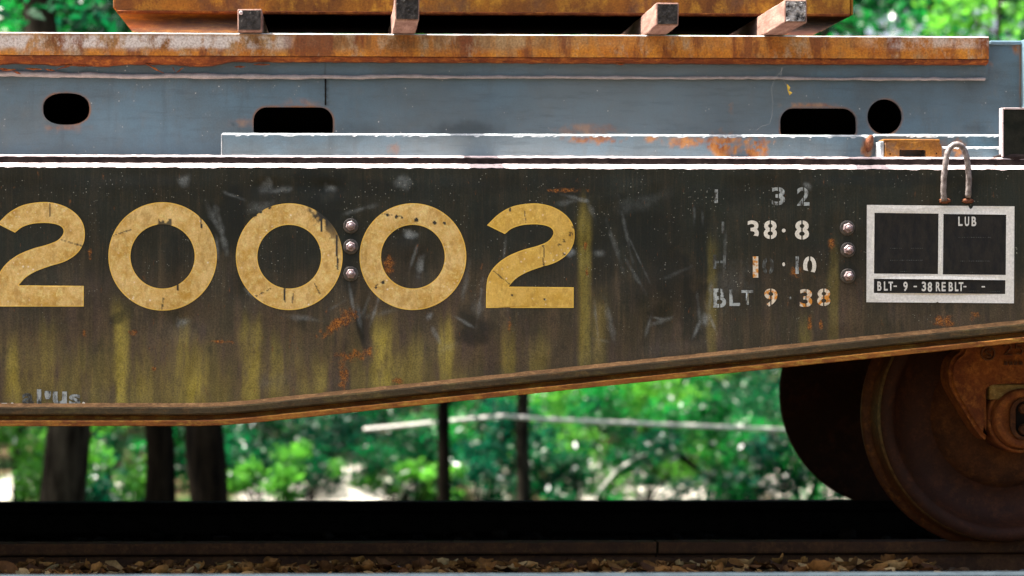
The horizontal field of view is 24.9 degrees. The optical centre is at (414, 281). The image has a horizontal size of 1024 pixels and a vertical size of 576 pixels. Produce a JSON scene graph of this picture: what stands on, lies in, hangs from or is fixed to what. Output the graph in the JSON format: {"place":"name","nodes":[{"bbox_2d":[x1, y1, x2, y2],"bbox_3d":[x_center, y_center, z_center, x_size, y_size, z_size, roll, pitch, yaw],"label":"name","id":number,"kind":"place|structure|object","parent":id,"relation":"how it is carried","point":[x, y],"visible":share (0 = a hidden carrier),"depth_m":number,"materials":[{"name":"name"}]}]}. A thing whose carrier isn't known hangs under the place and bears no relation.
{"place":"outdoors","nodes":[
{"label":"outdoors","id":0,"kind":"place"},
{"bbox_2d":[0,368,942,541],"bbox_3d":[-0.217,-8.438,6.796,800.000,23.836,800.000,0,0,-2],"label":"ground","id":1,"kind":"structure","parent":0,"point":[349,492],"depth_m":32.54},
{"bbox_2d":[23,0,90,500],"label":"tree","id":2,"kind":"object","parent":1,"relation":"on","point":[64,477],"visible":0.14,"depth_m":18.82,"materials":[{"name":"brown plant"}]},
{"bbox_2d":[0,0,128,470],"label":"tree","id":3,"kind":"object","parent":1,"relation":"on","point":[101,31],"visible":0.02,"depth_m":37.58,"materials":[{"name":"green plant"}]},
{"bbox_2d":[22,0,118,482],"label":"tree","id":4,"kind":"object","parent":1,"relation":"on","point":[111,19],"visible":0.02,"depth_m":33.91,"materials":[{"name":"green plant"}]},
{"bbox_2d":[0,426,145,500],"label":"shrub","id":5,"kind":"object","parent":1,"relation":"on","point":[130,485],"visible":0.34,"depth_m":26.80,"materials":[{"name":"green plant"}]},
{"bbox_2d":[0,0,162,500],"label":"tree","id":6,"kind":"object","parent":1,"relation":"on","point":[20,14],"visible":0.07,"depth_m":30.72,"materials":[{"name":"green plant"}]},
{"bbox_2d":[7,0,183,500],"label":"tree","id":7,"kind":"object","parent":1,"relation":"on","point":[160,481],"visible":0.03,"depth_m":19.37,"materials":[{"name":"green plant"}]},
{"bbox_2d":[24,442,187,500],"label":"shrub","id":8,"kind":"object","parent":1,"relation":"on","point":[96,489],"visible":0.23,"depth_m":27.92,"materials":[{"name":"green plant"}]},
{"bbox_2d":[0,424,313,497],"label":"shrub","id":9,"kind":"object","parent":1,"relation":"on","point":[138,449],"visible":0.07,"depth_m":31.11,"materials":[{"name":"green plant"}]},
{"bbox_2d":[0,0,374,500],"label":"tree","id":10,"kind":"object","parent":1,"relation":"on","point":[205,459],"visible":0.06,"depth_m":18.28,"materials":[{"name":"green plant"}]},
{"bbox_2d":[91,408,405,500],"bbox_3d":[-1.915,2.145,28.605,4.233,1.844,3.058,0,0,37],"label":"shrub","id":11,"kind":"object","parent":1,"relation":"on","point":[376,463],"visible":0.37,"depth_m":28.81,"materials":[{"name":"green plant"}]},
{"bbox_2d":[227,438,312,500],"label":"shrub","id":12,"kind":"object","parent":1,"relation":"on","point":[285,476],"visible":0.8,"depth_m":25.85,"materials":[{"name":"green plant"}]},
{"bbox_2d":[182,407,408,500],"bbox_3d":[-2.033,2.659,31.701,3.543,2.638,4.815,0,0,-18],"label":"shrub","id":13,"kind":"object","parent":1,"relation":"on","point":[340,433],"visible":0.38,"depth_m":30.91,"materials":[{"name":"green plant"}]},
{"bbox_2d":[249,405,436,435],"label":"shrub","id":14,"kind":"object","parent":1,"relation":"on","point":[327,421],"depth_m":43.31,"materials":[{"name":"green plant"}]},
{"bbox_2d":[331,33,378,451],"bbox_3d":[-0.331,-1.655,37.747,5.738,9.006,3.864,0,0,-16],"label":"tree","id":15,"kind":"object","parent":1,"relation":"on","point":[368,426],"depth_m":37.90,"materials":[{"name":"green plant"}]},
{"bbox_2d":[334,33,450,499],"bbox_3d":[0.587,-1.473,26.165,3.862,9.003,4.976,0,0,-27],"label":"tree","id":16,"kind":"object","parent":1,"relation":"on","point":[443,458],"depth_m":25.90,"materials":[{"name":"brown plant"}]},
{"bbox_2d":[324,456,467,499],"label":"shrub","id":17,"kind":"object","parent":1,"relation":"on","point":[427,475],"visible":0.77,"depth_m":29.13,"materials":[{"name":"green plant"}]},
{"bbox_2d":[235,391,620,500],"bbox_3d":[0.835,2.292,32.487,4.283,2.948,7.230,0,0,39],"label":"shrub","id":18,"kind":"object","parent":1,"relation":"on","point":[415,444],"visible":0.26,"depth_m":30.84,"materials":[{"name":"green plant"}]},
{"bbox_2d":[0,500,925,533],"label":"rail","id":19,"kind":"object","parent":1,"relation":"on","point":[147,517],"visible":0.64,"depth_m":8.94,"materials":[{"name":"black metal"}]},
{"bbox_2d":[0,553,941,574],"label":"leaf litter","id":20,"kind":"object","parent":1,"relation":"on","point":[363,565],"visible":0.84,"depth_m":7.26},
{"bbox_2d":[481,398,486,439],"bbox_3d":[0.851,-0.719,35.788,1.870,7.196,3.552,0,0,-23],"label":"tree","id":21,"kind":"object","parent":1,"relation":"on","point":[483,420],"depth_m":36.03,"materials":[{"name":"green plant"}]},
{"bbox_2d":[369,410,611,496],"bbox_3d":[0.763,2.983,34.069,4.266,2.189,2.580,0,0,-2],"label":"shrub","id":22,"kind":"object","parent":1,"relation":"on","point":[465,481],"visible":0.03,"depth_m":33.68,"materials":[{"name":"green plant"}]},
{"bbox_2d":[345,383,661,495],"bbox_3d":[1.143,2.245,33.433,4.553,2.099,3.837,0,0,-2],"label":"shrub","id":23,"kind":"object","parent":1,"relation":"on","point":[608,399],"visible":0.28,"depth_m":32.34,"materials":[{"name":"green plant"}]},
{"bbox_2d":[414,396,602,499],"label":"shrub","id":24,"kind":"object","parent":1,"relation":"on","point":[501,429],"visible":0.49,"depth_m":29.92,"materials":[{"name":"green plant"}]},
{"bbox_2d":[0,539,1023,573],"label":"rail","id":25,"kind":"object","parent":1,"relation":"on","point":[972,556],"visible":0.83,"depth_m":7.55,"materials":[{"name":"brown metal"}]},
{"bbox_2d":[0,108,1023,541],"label":"flatcar","id":26,"kind":"object","parent":25,"relation":"on","point":[872,308],"visible":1,"depth_m":6.81,"materials":[{"name":"metal"}]},
{"bbox_2d":[0,40,1023,156],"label":"box girder","id":27,"kind":"object","parent":26,"relation":"on","point":[454,109],"visible":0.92,"depth_m":7.15,"materials":[{"name":"grey metal"}]},
{"bbox_2d":[0,32,988,73],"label":"rusty bar","id":28,"kind":"object","parent":27,"relation":"on","point":[83,49],"visible":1,"depth_m":7.11,"materials":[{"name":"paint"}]},
{"bbox_2d":[238,9,268,32],"bbox_3d":[-0.515,-0.796,7.441,0.077,0.069,0.793,0,0,-2],"label":"timber","id":29,"kind":"object","parent":28,"relation":"on","point":[251,20],"visible":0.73,"depth_m":7.05,"materials":[{"name":"wood"}]},
{"bbox_2d":[113,0,852,34],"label":"rusty beam","id":30,"kind":"structure","parent":29,"relation":"on","point":[704,17],"depth_m":7.27,"materials":[{"name":"brown metal"}]},
{"bbox_2d":[388,0,418,33],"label":"timber","id":31,"kind":"object","parent":28,"relation":"on","point":[404,19],"visible":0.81,"depth_m":6.76,"materials":[{"name":"brown wood"}]},
{"bbox_2d":[621,3,678,34],"bbox_3d":[0.737,-0.795,7.381,0.070,0.069,0.996,0,0,-2],"label":"timber","id":32,"kind":"object","parent":28,"relation":"on","point":[659,19],"visible":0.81,"depth_m":6.94,"materials":[{"name":"brown wood"}]},
{"bbox_2d":[730,0,806,35],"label":"timber","id":33,"kind":"object","parent":28,"relation":"on","point":[784,17],"visible":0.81,"depth_m":6.95,"materials":[{"name":"brown wood"}]},
{"bbox_2d":[758,67,791,128],"bbox_3d":[1.099,-0.553,7.120,0.125,0.218,0.010,0,0,-2],"label":"cobweb","id":34,"kind":"object","parent":27,"relation":"hanging from","point":[788,88],"visible":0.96,"depth_m":7.12,"materials":[{"name":"fabric"}]},
{"bbox_2d":[0,571,1023,575],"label":"rail","id":35,"kind":"object","parent":1,"relation":"on","point":[1010,573],"visible":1,"depth_m":5.27,"materials":[{"name":"metal"}]},
{"bbox_2d":[0,0,1023,40],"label":"canopy","id":36,"kind":"object","parent":1,"relation":"on","point":[876,4],"visible":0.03,"depth_m":49.20,"materials":[{"name":"green plant"}]},
{"bbox_2d":[7,0,1022,443],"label":"distant wood","id":37,"kind":"object","parent":1,"relation":"on","point":[479,400],"depth_m":48.90,"materials":[{"name":"green plant"}]},
{"bbox_2d":[515,34,565,499],"bbox_3d":[1.601,-1.505,26.752,5.034,9.003,5.116,0,0,12],"label":"tree","id":38,"kind":"object","parent":1,"relation":"on","point":[523,484],"depth_m":26.96,"materials":[{"name":"brown plant"}]},
{"bbox_2d":[364,414,785,431],"bbox_3d":[2.588,1.648,26.400,6.334,0.276,0.046,0,0,-2],"label":"cable","id":39,"kind":"object","parent":38,"relation":"attached to","point":[549,419],"visible":0.77,"depth_m":26.36,"materials":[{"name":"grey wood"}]},
{"bbox_2d":[482,409,686,499],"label":"shrub","id":40,"kind":"object","parent":1,"relation":"on","point":[573,468],"visible":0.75,"depth_m":29.09,"materials":[{"name":"green plant"}]},
{"bbox_2d":[590,453,648,499],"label":"fallen branch","id":41,"kind":"object","parent":40,"relation":"in","point":[612,475],"visible":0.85,"depth_m":29.09,"materials":[{"name":"grey wood"}]},
{"bbox_2d":[533,34,650,469],"bbox_3d":[3.970,-1.044,36.568,4.858,8.075,5.733,0,0,16],"label":"tree","id":42,"kind":"object","parent":1,"relation":"on","point":[645,432],"depth_m":36.13,"materials":[{"name":"green plant"}]},
{"bbox_2d":[424,378,779,444],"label":"shrub","id":43,"kind":"object","parent":1,"relation":"on","point":[473,405],"visible":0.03,"depth_m":41.53,"materials":[{"name":"green plant"}]},
{"bbox_2d":[532,397,689,461],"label":"shrub","id":44,"kind":"object","parent":1,"relation":"on","point":[626,429],"visible":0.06,"depth_m":37.41,"materials":[{"name":"green plant"}]},
{"bbox_2d":[498,372,821,499],"bbox_3d":[4.339,2.099,31.967,5.935,2.293,4.167,0,0,34],"label":"shrub","id":45,"kind":"object","parent":1,"relation":"on","point":[649,391],"visible":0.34,"depth_m":32.08,"materials":[{"name":"green plant"}]},
{"bbox_2d":[537,368,782,440],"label":"shrub","id":46,"kind":"object","parent":1,"relation":"on","point":[777,377],"visible":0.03,"depth_m":40.90,"materials":[{"name":"green plant"}]},
{"bbox_2d":[538,370,784,475],"bbox_3d":[3.787,2.406,34.763,4.540,3.581,6.263,0,0,-26],"label":"shrub","id":47,"kind":"object","parent":1,"relation":"on","point":[761,401],"visible":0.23,"depth_m":33.58,"materials":[{"name":"green plant"}]},
{"bbox_2d":[678,454,724,484],"bbox_3d":[3.788,2.517,29.142,0.991,0.739,0.080,0,0,-2],"label":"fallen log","id":48,"kind":"object","parent":1,"relation":"on","point":[688,462],"visible":0.41,"depth_m":29.10,"materials":[{"name":"plant"}]},
{"bbox_2d":[563,375,851,499],"bbox_3d":[3.844,2.136,29.208,4.082,2.142,3.096,0,0,-2],"label":"shrub","id":49,"kind":"object","parent":1,"relation":"on","point":[736,439],"visible":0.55,"depth_m":28.75,"materials":[{"name":"green plant"}]},
{"bbox_2d":[637,426,830,499],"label":"shrub","id":50,"kind":"object","parent":1,"relation":"on","point":[763,451],"visible":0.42,"depth_m":28.16,"materials":[{"name":"green plant"}]},
{"bbox_2d":[783,0,980,499],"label":"tree","id":51,"kind":"object","parent":1,"relation":"on","point":[913,14],"visible":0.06,"depth_m":29.46,"materials":[{"name":"green plant"}]},
{"bbox_2d":[835,0,1021,40],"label":"tree","id":52,"kind":"object","parent":1,"relation":"on","point":[862,18],"visible":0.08,"depth_m":32.28,"materials":[{"name":"green plant"}]},
{"bbox_2d":[907,0,1023,40],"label":"tree","id":53,"kind":"object","parent":1,"relation":"on","point":[987,14],"visible":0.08,"depth_m":25.22,"materials":[{"name":"green plant"}]},
{"bbox_2d":[18,3,1022,40],"label":"sky","id":54,"kind":"structure","parent":0,"point":[869,31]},
{"bbox_2d":[99,565,1009,573],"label":"gravel","id":55,"kind":"structure","parent":0,"point":[960,569],"depth_m":7.50,"materials":[{"name":"grey gravel"}]}
]}

